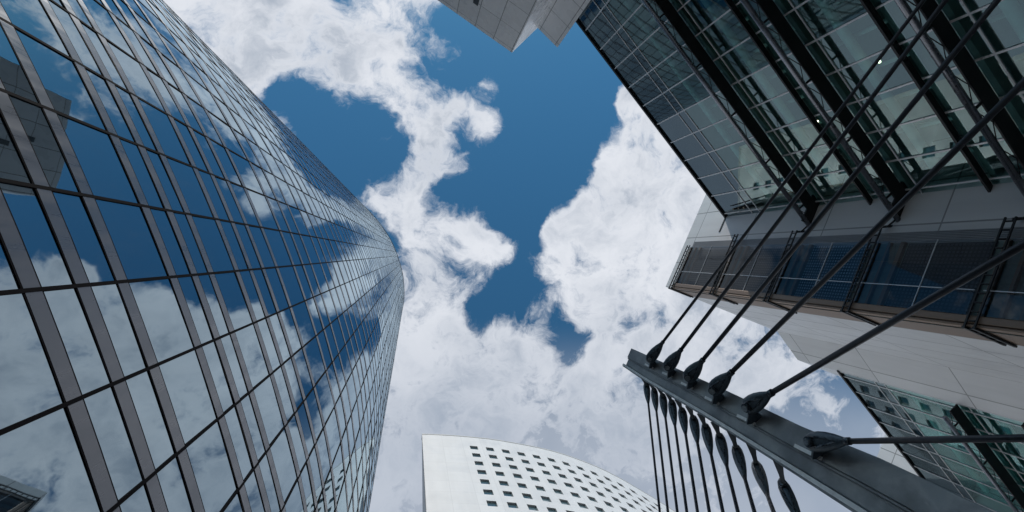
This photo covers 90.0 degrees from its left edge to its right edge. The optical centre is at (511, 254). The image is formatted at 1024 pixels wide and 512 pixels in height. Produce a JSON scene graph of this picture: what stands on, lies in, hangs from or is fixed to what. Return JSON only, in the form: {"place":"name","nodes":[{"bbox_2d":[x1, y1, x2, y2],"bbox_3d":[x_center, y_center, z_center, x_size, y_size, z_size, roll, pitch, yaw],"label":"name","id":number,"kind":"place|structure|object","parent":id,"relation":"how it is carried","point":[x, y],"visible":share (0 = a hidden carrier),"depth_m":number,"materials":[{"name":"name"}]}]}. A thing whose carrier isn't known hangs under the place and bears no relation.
{"place":"outdoors","nodes":[
{"label":"outdoors","id":0,"kind":"place"},
{"bbox_2d":[0,0,403,511],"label":"glass tower","id":1,"kind":"structure","parent":0,"point":[201,291],"depth_m":11.16,"materials":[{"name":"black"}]},
{"bbox_2d":[0,240,19,289],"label":"window pane","id":2,"kind":"structure","parent":1,"relation":"in","point":[8,281],"depth_m":6.45,"materials":[{"name":"glass"}]},
{"bbox_2d":[0,114,31,183],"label":"window pane","id":3,"kind":"structure","parent":1,"relation":"in","point":[12,167],"depth_m":7.28,"materials":[{"name":"glass"}]},
{"bbox_2d":[0,25,38,102],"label":"window pane","id":4,"kind":"structure","parent":1,"relation":"in","point":[12,75],"depth_m":8.17,"materials":[{"name":"glass"}]},
{"bbox_2d":[0,293,63,429],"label":"window pane","id":5,"kind":"structure","parent":1,"relation":"in","point":[28,384],"depth_m":6.23,"materials":[{"name":"glass"}]},
{"bbox_2d":[0,0,69,56],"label":"window pane","id":6,"kind":"structure","parent":1,"relation":"in","point":[30,16],"depth_m":9.50,"materials":[{"name":"glass"}]},
{"bbox_2d":[0,182,72,286],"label":"window pane","id":7,"kind":"structure","parent":1,"relation":"in","point":[42,247],"depth_m":7.20,"materials":[{"name":"glass"}]},
{"bbox_2d":[9,95,78,191],"bbox_3d":[-7.425,-1.724,8.146,0.009,0.730,1.560,-22,-86,-10],"label":"window pane","id":8,"kind":"structure","parent":1,"relation":"in","point":[49,154],"depth_m":8.14,"materials":[{"name":"glass"}]},
{"bbox_2d":[0,408,100,511],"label":"window pane","id":9,"kind":"structure","parent":1,"relation":"in","point":[43,468],"depth_m":6.08,"materials":[{"name":"glass"}]},
{"bbox_2d":[15,29,106,130],"bbox_3d":[-8.303,-3.163,9.497,0.012,1.560,1.560,-24,-85,-10],"label":"window pane","id":10,"kind":"structure","parent":1,"relation":"in","point":[61,80],"depth_m":9.43,"materials":[{"name":"glass"}]},
{"bbox_2d":[48,0,102,75],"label":"window pane","id":11,"kind":"structure","parent":1,"relation":"in","point":[76,39],"depth_m":10.85,"materials":[{"name":"glass"}]},
{"bbox_2d":[44,288,110,394],"bbox_3d":[-6.187,1.212,7.303,0.007,0.700,1.560,-18,-87,-11],"label":"window pane","id":12,"kind":"structure","parent":1,"relation":"in","point":[65,305],"depth_m":7.30,"materials":[{"name":"glass"}]},
{"bbox_2d":[53,192,114,282],"bbox_3d":[-6.884,-0.265,8.251,0.012,0.730,1.560,-20,-86,-10],"label":"window pane","id":13,"kind":"structure","parent":1,"relation":"in","point":[86,241],"depth_m":8.25,"materials":[{"name":"glass"}]},
{"bbox_2d":[57,114,137,202],"bbox_3d":[-7.712,-1.724,9.613,0.013,1.560,1.560,-22,-86,-10],"label":"window pane","id":14,"kind":"structure","parent":1,"relation":"in","point":[104,172],"depth_m":9.54,"materials":[{"name":"glass"}]},
{"bbox_2d":[81,23,126,89],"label":"window pane","id":15,"kind":"structure","parent":1,"relation":"in","point":[99,47],"depth_m":11.87,"materials":[{"name":"glass"}]},
{"bbox_2d":[83,0,135,58],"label":"window pane","id":16,"kind":"structure","parent":1,"relation":"in","point":[101,16],"depth_m":13.20,"materials":[{"name":"glass"}]},
{"bbox_2d":[86,69,134,141],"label":"window pane","id":17,"kind":"structure","parent":1,"relation":"in","point":[99,83],"depth_m":10.97,"materials":[{"name":"glass"}]},
{"bbox_2d":[84,387,142,500],"bbox_3d":[-5.738,2.703,7.391,0.008,0.700,1.560,-17,-87,-11],"label":"window pane","id":18,"kind":"structure","parent":1,"relation":"in","point":[105,414],"depth_m":7.39,"materials":[{"name":"glass"}]},
{"bbox_2d":[91,284,145,375],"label":"window pane","id":19,"kind":"structure","parent":1,"relation":"in","point":[109,299],"depth_m":8.34,"materials":[{"name":"glass"}]},
{"bbox_2d":[95,199,167,278],"bbox_3d":[-7.171,-0.265,9.719,0.011,1.560,1.560,-20,-86,-10],"label":"window pane","id":20,"kind":"structure","parent":1,"relation":"in","point":[127,226],"depth_m":9.65,"materials":[{"name":"glass"}]},
{"bbox_2d":[106,40,164,111],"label":"window pane","id":21,"kind":"structure","parent":1,"relation":"in","point":[132,69],"depth_m":13.27,"materials":[{"name":"glass"}]},
{"bbox_2d":[120,484,152,511],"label":"window pane","id":22,"kind":"structure","parent":1,"relation":"in","point":[139,501],"depth_m":7.54,"materials":[{"name":"glass"}]},
{"bbox_2d":[116,86,156,150],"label":"window pane","id":23,"kind":"structure","parent":1,"relation":"in","point":[135,116],"depth_m":12.00,"materials":[{"name":"glass"}]},
{"bbox_2d":[116,18,157,73],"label":"window pane","id":24,"kind":"structure","parent":1,"relation":"in","point":[142,54],"depth_m":14.72,"materials":[{"name":"glass"}]},
{"bbox_2d":[120,139,163,207],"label":"window pane","id":25,"kind":"structure","parent":1,"relation":"in","point":[132,151],"depth_m":11.09,"materials":[{"name":"glass"}]},
{"bbox_2d":[126,371,174,468],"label":"window pane","id":26,"kind":"structure","parent":1,"relation":"in","point":[141,388],"depth_m":8.43,"materials":[{"name":"glass"}]},
{"bbox_2d":[134,12,176,64],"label":"window pane","id":27,"kind":"structure","parent":1,"relation":"in","point":[156,39],"depth_m":17.39,"materials":[{"name":"glass"}]},
{"bbox_2d":[136,0,184,54],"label":"window pane","id":28,"kind":"structure","parent":1,"relation":"in","point":[160,27],"depth_m":19.40,"materials":[{"name":"glass"}]},
{"bbox_2d":[129,279,193,361],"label":"window pane","id":29,"kind":"structure","parent":1,"relation":"in","point":[157,303],"depth_m":9.75,"materials":[{"name":"glass"}]},
{"bbox_2d":[139,99,189,163],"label":"window pane","id":30,"kind":"structure","parent":1,"relation":"in","point":[167,137],"depth_m":13.38,"materials":[{"name":"glass"}]},
{"bbox_2d":[146,149,183,211],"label":"window pane","id":31,"kind":"structure","parent":1,"relation":"in","point":[156,161],"depth_m":12.11,"materials":[{"name":"glass"}]},
{"bbox_2d":[146,68,185,123],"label":"window pane","id":32,"kind":"structure","parent":1,"relation":"in","point":[171,105],"depth_m":14.87,"materials":[{"name":"glass"}]},
{"bbox_2d":[151,209,189,274],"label":"window pane","id":33,"kind":"structure","parent":1,"relation":"in","point":[176,256],"depth_m":11.19,"materials":[{"name":"glass"}]},
{"bbox_2d":[157,457,192,511],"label":"window pane","id":34,"kind":"structure","parent":1,"relation":"in","point":[170,477],"depth_m":8.53,"materials":[{"name":"glass"}]},
{"bbox_2d":[162,55,200,104],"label":"window pane","id":35,"kind":"structure","parent":1,"relation":"in","point":[187,89],"depth_m":17.55,"materials":[{"name":"glass"}]},
{"bbox_2d":[161,36,207,89],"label":"window pane","id":36,"kind":"structure","parent":1,"relation":"in","point":[182,60],"depth_m":19.55,"materials":[{"name":"glass"}]},
{"bbox_2d":[168,84,202,133],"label":"window pane","id":37,"kind":"structure","parent":1,"relation":"in","point":[187,111],"depth_m":16.17,"materials":[{"name":"glass"}]},
{"bbox_2d":[159,350,216,444],"bbox_3d":[-6.230,2.703,9.903,0.013,1.560,1.560,-16,-87,-11],"label":"window pane","id":38,"kind":"structure","parent":1,"relation":"in","point":[183,377],"depth_m":9.84,"materials":[{"name":"glass"}]},
{"bbox_2d":[166,157,212,216],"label":"window pane","id":39,"kind":"structure","parent":1,"relation":"in","point":[192,192],"depth_m":13.50,"materials":[{"name":"glass"}]},
{"bbox_2d":[174,213,206,272],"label":"window pane","id":40,"kind":"structure","parent":1,"relation":"in","point":[182,221],"depth_m":12.23,"materials":[{"name":"glass"}]},
{"bbox_2d":[174,119,207,171],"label":"window pane","id":41,"kind":"structure","parent":1,"relation":"in","point":[183,129],"depth_m":14.99,"materials":[{"name":"glass"}]},
{"bbox_2d":[178,277,212,343],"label":"window pane","id":42,"kind":"structure","parent":1,"relation":"in","point":[187,285],"depth_m":11.29,"materials":[{"name":"glass"}]},
{"bbox_2d":[187,97,222,144],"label":"window pane","id":43,"kind":"structure","parent":1,"relation":"in","point":[200,112],"depth_m":17.68,"materials":[{"name":"glass"}]},
{"bbox_2d":[185,73,227,123],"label":"window pane","id":44,"kind":"structure","parent":1,"relation":"in","point":[205,96],"depth_m":19.70,"materials":[{"name":"glass"}]},
{"bbox_2d":[193,130,224,178],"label":"window pane","id":45,"kind":"structure","parent":1,"relation":"in","point":[216,170],"depth_m":16.28,"materials":[{"name":"glass"}]},
{"bbox_2d":[186,422,236,511],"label":"window pane","id":46,"kind":"structure","parent":1,"relation":"in","point":[208,456],"depth_m":9.95,"materials":[{"name":"glass"}]},
{"bbox_2d":[192,216,233,271],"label":"window pane","id":47,"kind":"structure","parent":1,"relation":"in","point":[213,243],"depth_m":13.61,"materials":[{"name":"glass"}]},
{"bbox_2d":[198,170,228,219],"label":"window pane","id":48,"kind":"structure","parent":1,"relation":"in","point":[215,198],"depth_m":15.11,"materials":[{"name":"glass"}]},
{"bbox_2d":[199,275,228,335],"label":"window pane","id":49,"kind":"structure","parent":1,"relation":"in","point":[205,280],"depth_m":12.32,"materials":[{"name":"glass"}]},
{"bbox_2d":[203,342,233,411],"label":"window pane","id":50,"kind":"structure","parent":1,"relation":"in","point":[210,350],"depth_m":11.37,"materials":[{"name":"glass"}]},
{"bbox_2d":[210,140,241,184],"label":"window pane","id":51,"kind":"structure","parent":1,"relation":"in","point":[225,161],"depth_m":17.79,"materials":[{"name":"glass"}]},
{"bbox_2d":[208,112,246,158],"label":"window pane","id":52,"kind":"structure","parent":1,"relation":"in","point":[225,131],"depth_m":19.81,"materials":[{"name":"glass"}]},
{"bbox_2d":[54,0,403,511],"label":"glass facade","id":53,"kind":"structure","parent":1,"relation":"in","point":[342,504],"depth_m":30.99,"materials":[{"name":"glass"}]},
{"bbox_2d":[215,177,243,222],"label":"window pane","id":54,"kind":"structure","parent":1,"relation":"in","point":[225,190],"depth_m":16.41,"materials":[{"name":"glass"}]},
{"bbox_2d":[215,272,251,329],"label":"window pane","id":55,"kind":"structure","parent":1,"relation":"in","point":[239,314],"depth_m":13.69,"materials":[{"name":"glass"}]},
{"bbox_2d":[220,221,247,269],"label":"window pane","id":56,"kind":"structure","parent":1,"relation":"in","point":[227,227],"depth_m":15.21,"materials":[{"name":"glass"}]},
{"bbox_2d":[221,335,247,397],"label":"window pane","id":57,"kind":"structure","parent":1,"relation":"in","point":[227,343],"depth_m":12.41,"materials":[{"name":"glass"}]},
{"bbox_2d":[225,407,252,479],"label":"window pane","id":58,"kind":"structure","parent":1,"relation":"in","point":[232,419],"depth_m":11.45,"materials":[{"name":"glass"}]},
{"bbox_2d":[231,183,258,225],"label":"window pane","id":59,"kind":"structure","parent":1,"relation":"in","point":[248,212],"depth_m":17.93,"materials":[{"name":"glass"}]},
{"bbox_2d":[229,151,262,193],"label":"window pane","id":60,"kind":"structure","parent":1,"relation":"in","point":[243,166],"depth_m":19.97,"materials":[{"name":"glass"}]},
{"bbox_2d":[235,224,260,267],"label":"window pane","id":61,"kind":"structure","parent":1,"relation":"in","point":[243,233],"depth_m":16.51,"materials":[{"name":"glass"}]},
{"bbox_2d":[235,325,268,386],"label":"window pane","id":62,"kind":"structure","parent":1,"relation":"in","point":[247,338],"depth_m":13.79,"materials":[{"name":"glass"}]},
{"bbox_2d":[240,271,264,319],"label":"window pane","id":63,"kind":"structure","parent":1,"relation":"in","point":[246,276],"depth_m":15.32,"materials":[{"name":"glass"}]},
{"bbox_2d":[241,395,264,459],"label":"window pane","id":64,"kind":"structure","parent":1,"relation":"in","point":[246,402],"depth_m":12.49,"materials":[{"name":"glass"}]},
{"bbox_2d":[245,471,264,511],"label":"window pane","id":65,"kind":"structure","parent":1,"relation":"in","point":[251,485],"depth_m":11.56,"materials":[{"name":"glass"}]},
{"bbox_2d":[249,226,274,266],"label":"window pane","id":66,"kind":"structure","parent":1,"relation":"in","point":[264,252],"depth_m":18.04,"materials":[{"name":"glass"}]},
{"bbox_2d":[247,189,278,229],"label":"window pane","id":67,"kind":"structure","parent":1,"relation":"in","point":[259,201],"depth_m":20.07,"materials":[{"name":"glass"}]},
{"bbox_2d":[253,270,275,314],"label":"window pane","id":68,"kind":"structure","parent":1,"relation":"in","point":[261,281],"depth_m":16.59,"materials":[{"name":"glass"}]},
{"bbox_2d":[254,377,283,444],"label":"window pane","id":69,"kind":"structure","parent":1,"relation":"in","point":[265,395],"depth_m":13.87,"materials":[{"name":"glass"}]},
{"bbox_2d":[258,319,279,370],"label":"window pane","id":70,"kind":"structure","parent":1,"relation":"in","point":[263,326],"depth_m":15.40,"materials":[{"name":"glass"}]},
{"bbox_2d":[259,455,279,511],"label":"window pane","id":71,"kind":"structure","parent":1,"relation":"in","point":[264,465],"depth_m":12.57,"materials":[{"name":"glass"}]},
{"bbox_2d":[265,268,288,309],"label":"window pane","id":72,"kind":"structure","parent":1,"relation":"in","point":[272,274],"depth_m":18.12,"materials":[{"name":"glass"}]},
{"bbox_2d":[264,229,291,265],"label":"window pane","id":73,"kind":"structure","parent":1,"relation":"in","point":[274,237],"depth_m":20.18,"materials":[{"name":"glass"}]},
{"bbox_2d":[269,314,289,361],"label":"window pane","id":74,"kind":"structure","parent":1,"relation":"in","point":[274,319],"depth_m":16.69,"materials":[{"name":"glass"}]},
{"bbox_2d":[270,429,296,502],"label":"window pane","id":75,"kind":"structure","parent":1,"relation":"in","point":[280,450],"depth_m":13.94,"materials":[{"name":"glass"}]},
{"bbox_2d":[274,367,293,421],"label":"window pane","id":76,"kind":"structure","parent":1,"relation":"in","point":[279,377],"depth_m":15.49,"materials":[{"name":"glass"}]},
{"bbox_2d":[280,308,300,353],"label":"window pane","id":77,"kind":"structure","parent":1,"relation":"in","point":[287,318],"depth_m":18.21,"materials":[{"name":"glass"}]},
{"bbox_2d":[279,266,303,304],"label":"window pane","id":78,"kind":"structure","parent":1,"relation":"in","point":[288,274],"depth_m":20.28,"materials":[{"name":"glass"}]},
{"bbox_2d":[284,359,302,407],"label":"window pane","id":79,"kind":"structure","parent":1,"relation":"in","point":[289,367],"depth_m":16.77,"materials":[{"name":"glass"}]},
{"bbox_2d":[285,481,303,511],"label":"window pane","id":80,"kind":"structure","parent":1,"relation":"in","point":[294,503],"depth_m":14.25,"materials":[{"name":"glass"}]},
{"bbox_2d":[288,415,305,471],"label":"window pane","id":81,"kind":"structure","parent":1,"relation":"in","point":[293,427],"depth_m":15.56,"materials":[{"name":"glass"}]},
{"bbox_2d":[292,302,314,344],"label":"window pane","id":82,"kind":"structure","parent":1,"relation":"in","point":[300,311],"depth_m":20.37,"materials":[{"name":"glass"}]},
{"bbox_2d":[294,349,312,396],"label":"window pane","id":83,"kind":"structure","parent":1,"relation":"in","point":[300,360],"depth_m":18.30,"materials":[{"name":"glass"}]},
{"bbox_2d":[298,403,313,454],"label":"window pane","id":84,"kind":"structure","parent":1,"relation":"in","point":[302,414],"depth_m":16.85,"materials":[{"name":"glass"}]},
{"bbox_2d":[306,389,322,439],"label":"window pane","id":85,"kind":"structure","parent":1,"relation":"in","point":[311,399],"depth_m":18.36,"materials":[{"name":"glass"}]},
{"bbox_2d":[305,337,324,383],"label":"window pane","id":86,"kind":"structure","parent":1,"relation":"in","point":[313,353],"depth_m":20.46,"materials":[{"name":"glass"}]},
{"bbox_2d":[317,430,329,483],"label":"window pane","id":87,"kind":"structure","parent":1,"relation":"in","point":[322,446],"depth_m":18.43,"materials":[{"name":"glass"}]},
{"bbox_2d":[316,373,333,422],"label":"window pane","id":88,"kind":"structure","parent":1,"relation":"in","point":[323,389],"depth_m":20.53,"materials":[{"name":"glass"}]},
{"bbox_2d":[326,409,339,462],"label":"window pane","id":89,"kind":"structure","parent":1,"relation":"in","point":[332,429],"depth_m":20.58,"materials":[{"name":"glass"}]},
{"bbox_2d":[333,445,343,501],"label":"window pane","id":90,"kind":"structure","parent":1,"relation":"in","point":[338,470],"depth_m":20.62,"materials":[{"name":"glass"}]},
{"bbox_2d":[163,0,885,511],"label":"sky","id":91,"kind":"structure","parent":0,"point":[538,222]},
{"bbox_2d":[421,434,675,511],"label":"office block","id":92,"kind":"structure","parent":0,"point":[460,473],"depth_m":83.85,"materials":[{"name":"white concrete"}]},
{"label":"ground","id":93,"kind":"structure","parent":0,"visible":0},
{"bbox_2d":[438,0,1023,511],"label":"office building","id":94,"kind":"structure","parent":93,"relation":"on","point":[740,102],"depth_m":32.96,"materials":[{"name":"black glass"}]},
{"bbox_2d":[623,348,993,511],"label":"steel mast","id":95,"kind":"object","parent":93,"relation":"on","point":[852,479],"visible":0.94,"depth_m":9.49,"materials":[{"name":"grey metal"}]},
{"bbox_2d":[643,383,660,511],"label":"hanger cable","id":96,"kind":"object","parent":95,"relation":"hanging from","point":[646,388],"visible":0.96,"depth_m":14.96,"materials":[{"name":"metal"}]},
{"bbox_2d":[651,387,668,511],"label":"hanger cable","id":97,"kind":"object","parent":95,"relation":"hanging from","point":[654,396],"visible":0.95,"depth_m":14.54,"materials":[{"name":"metal"}]},
{"bbox_2d":[659,393,678,511],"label":"hanger cable","id":98,"kind":"object","parent":95,"relation":"hanging from","point":[663,403],"visible":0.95,"depth_m":14.07,"materials":[{"name":"metal"}]},
{"bbox_2d":[668,399,687,511],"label":"hanger cable","id":99,"kind":"object","parent":95,"relation":"hanging from","point":[672,407],"visible":0.96,"depth_m":13.63,"materials":[{"name":"metal"}]},
{"bbox_2d":[678,407,698,511],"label":"hanger cable","id":100,"kind":"object","parent":95,"relation":"hanging from","point":[683,417],"visible":0.96,"depth_m":13.14,"materials":[{"name":"metal"}]},
{"bbox_2d":[689,415,710,511],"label":"hanger cable","id":101,"kind":"object","parent":95,"relation":"hanging from","point":[694,425],"visible":0.94,"depth_m":12.66,"materials":[{"name":"metal"}]},
{"bbox_2d":[701,423,724,511],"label":"hanger cable","id":102,"kind":"object","parent":95,"relation":"hanging from","point":[707,435],"visible":0.97,"depth_m":12.20,"materials":[{"name":"metal"}]},
{"bbox_2d":[715,433,739,511],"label":"hanger cable","id":103,"kind":"object","parent":95,"relation":"hanging from","point":[721,445],"visible":0.96,"depth_m":11.61,"materials":[{"name":"metal"}]},
{"bbox_2d":[731,445,756,511],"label":"hanger cable","id":104,"kind":"object","parent":95,"relation":"hanging from","point":[739,458],"visible":0.98,"depth_m":10.94,"materials":[{"name":"metal"}]},
{"bbox_2d":[751,461,775,511],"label":"hanger cable","id":105,"kind":"object","parent":95,"relation":"hanging from","point":[759,474],"visible":0.94,"depth_m":10.16,"materials":[{"name":"metal"}]},
{"bbox_2d":[646,0,925,362],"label":"stay cable","id":106,"kind":"object","parent":95,"relation":"attached to","point":[653,354],"visible":1,"depth_m":13.54,"materials":[{"name":"metal"}]},
{"bbox_2d":[777,478,800,511],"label":"hanger cable","id":107,"kind":"object","parent":95,"relation":"hanging from","point":[788,496],"visible":0.94,"depth_m":9.84,"materials":[{"name":"metal"}]},
{"bbox_2d":[663,0,948,371],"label":"stay cable","id":108,"kind":"object","parent":95,"relation":"attached to","point":[670,362],"visible":1,"depth_m":12.27,"materials":[{"name":"metal"}]},
{"bbox_2d":[683,0,1000,382],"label":"stay cable","id":109,"kind":"object","parent":95,"relation":"attached to","point":[692,372],"visible":1,"depth_m":11.08,"materials":[{"name":"metal"}]},
{"bbox_2d":[708,77,1023,395],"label":"stay cable","id":110,"kind":"object","parent":95,"relation":"attached to","point":[718,385],"visible":1,"depth_m":9.48,"materials":[{"name":"metal"}]},
{"bbox_2d":[741,239,1023,413],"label":"stay cable","id":111,"kind":"object","parent":95,"relation":"attached to","point":[754,403],"visible":1,"depth_m":8.33,"materials":[{"name":"metal"}]},
{"bbox_2d":[803,431,1023,451],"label":"stay cable","id":112,"kind":"object","parent":95,"relation":"attached to","point":[818,441],"visible":1,"depth_m":7.72,"materials":[{"name":"metal"}]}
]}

